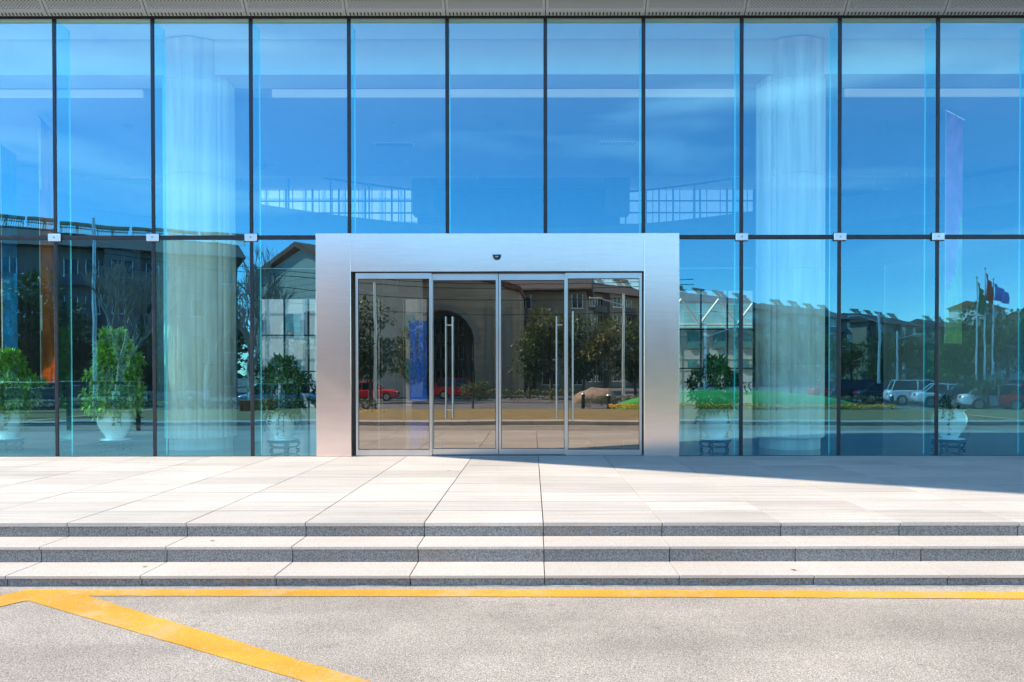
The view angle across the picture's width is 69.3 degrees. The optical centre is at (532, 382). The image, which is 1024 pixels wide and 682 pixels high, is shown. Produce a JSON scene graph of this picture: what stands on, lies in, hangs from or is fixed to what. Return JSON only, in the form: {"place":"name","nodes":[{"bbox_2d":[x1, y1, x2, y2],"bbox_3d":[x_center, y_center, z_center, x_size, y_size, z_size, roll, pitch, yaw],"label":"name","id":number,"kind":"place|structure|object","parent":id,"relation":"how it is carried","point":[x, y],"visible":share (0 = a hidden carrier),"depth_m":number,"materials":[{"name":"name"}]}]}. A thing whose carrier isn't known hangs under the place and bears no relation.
{"place":"outdoors","nodes":[
{"label":"outdoors","id":0,"kind":"place"},
{"bbox_2d":[0,586,1023,681],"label":"road","id":1,"kind":"structure","parent":0,"point":[552,639],"depth_m":4.42,"materials":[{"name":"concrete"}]},
{"bbox_2d":[0,525,1023,586],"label":"entrance steps","id":2,"kind":"structure","parent":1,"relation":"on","point":[298,556],"depth_m":5.89,"materials":[{"name":"stone"}]},
{"bbox_2d":[0,589,1023,681],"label":"road marking","id":3,"kind":"object","parent":1,"relation":"on","point":[81,602],"visible":1,"depth_m":5.23,"materials":[{"name":"paint"}]},
{"bbox_2d":[0,456,1023,538],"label":"plaza","id":4,"kind":"structure","parent":0,"point":[574,491],"depth_m":7.89,"materials":[{"name":"stone"}]},
{"bbox_2d":[28,404,1021,420],"bbox_3d":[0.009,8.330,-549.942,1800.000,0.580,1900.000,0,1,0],"label":"ground","id":5,"kind":"structure","parent":0,"point":[679,405],"depth_m":47.46,"materials":[{"name":"soil"}]},
{"bbox_2d":[261,190,752,404],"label":"courtyard building","id":6,"kind":"structure","parent":5,"relation":"on","point":[713,315],"depth_m":39.91,"materials":[{"name":"white tile"}]},
{"bbox_2d":[262,315,751,370],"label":"window","id":7,"kind":"structure","parent":6,"relation":"in","point":[293,322],"depth_m":39.89,"materials":[{"name":"blue glass"}]},
{"bbox_2d":[0,0,1023,456],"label":"office building","id":8,"kind":"structure","parent":5,"relation":"on","point":[534,142],"depth_m":12.14,"materials":[{"name":"glass"}]},
{"bbox_2d":[0,144,17,374],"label":"hanging banner","id":9,"kind":"object","parent":8,"relation":"hanging from","point":[8,248],"visible":0.78,"depth_m":15.91,"materials":[{"name":"teal fabric"}]},
{"bbox_2d":[0,344,49,450],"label":"potted plant","id":10,"kind":"object","parent":8,"relation":"on","point":[13,418],"visible":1,"depth_m":12.21,"materials":[{"name":"green plant"}]},
{"bbox_2d":[36,113,54,383],"bbox_3d":[-9.413,-2.498,14.398,0.040,5.035,1.322,0,1,-20],"label":"hanging banner","id":11,"kind":"object","parent":8,"relation":"hanging from","point":[46,260],"visible":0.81,"depth_m":14.26,"materials":[{"name":"orange fabric"}]},
{"bbox_2d":[77,325,149,451],"bbox_3d":[-6.874,0.085,12.110,1.161,2.067,1.054,0,1,0],"label":"potted plant","id":12,"kind":"object","parent":8,"relation":"on","point":[113,377],"visible":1,"depth_m":11.94,"materials":[{"name":"green plant"}]},
{"bbox_2d":[243,351,315,451],"bbox_3d":[-4.029,0.303,12.048,1.221,1.626,1.320,0,1,0],"label":"potted plant","id":13,"kind":"object","parent":8,"relation":"on","point":[282,411],"visible":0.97,"depth_m":11.90,"materials":[{"name":"green plant"}]},
{"bbox_2d":[432,273,497,454],"bbox_3d":[-1.032,-0.285,11.309,1.027,2.767,0.096,0,1,0],"label":"sliding door","id":14,"kind":"structure","parent":8,"relation":"in","point":[464,306],"depth_m":11.33,"materials":[{"name":"glass"}]},
{"bbox_2d":[493,254,500,259],"bbox_3d":[-0.530,-1.891,11.159,0.132,0.081,0.050,0,1,0],"label":"door sensor","id":15,"kind":"object","parent":8,"relation":"attached to","point":[498,257],"depth_m":11.14,"materials":[{"name":"black plastic"}]},
{"bbox_2d":[499,273,564,454],"bbox_3d":[0.010,-0.286,11.309,1.037,2.767,0.096,0,1,0],"label":"sliding door","id":16,"kind":"structure","parent":8,"relation":"in","point":[531,305],"depth_m":11.33,"materials":[{"name":"glass"}]},
{"bbox_2d":[684,352,752,450],"bbox_3d":[3.055,0.299,12.079,1.103,1.620,1.088,0,1,0],"label":"potted plant","id":17,"kind":"object","parent":8,"relation":"on","point":[715,420],"visible":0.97,"depth_m":11.94,"materials":[{"name":"green plant"}]},
{"bbox_2d":[931,392,969,450],"bbox_3d":[6.867,0.627,12.079,0.628,0.955,0.604,0,1,0],"label":"potted plant","id":18,"kind":"object","parent":8,"relation":"on","point":[952,422],"visible":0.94,"depth_m":11.94,"materials":[{"name":"green plant"}]},
{"bbox_2d":[944,109,964,344],"bbox_3d":[7.907,-2.875,13.869,0.860,4.305,0.040,-1,1,-39],"label":"hanging banner","id":19,"kind":"object","parent":8,"relation":"hanging from","point":[953,218],"visible":0.98,"depth_m":13.83,"materials":[{"name":"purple fabric"}]}
]}

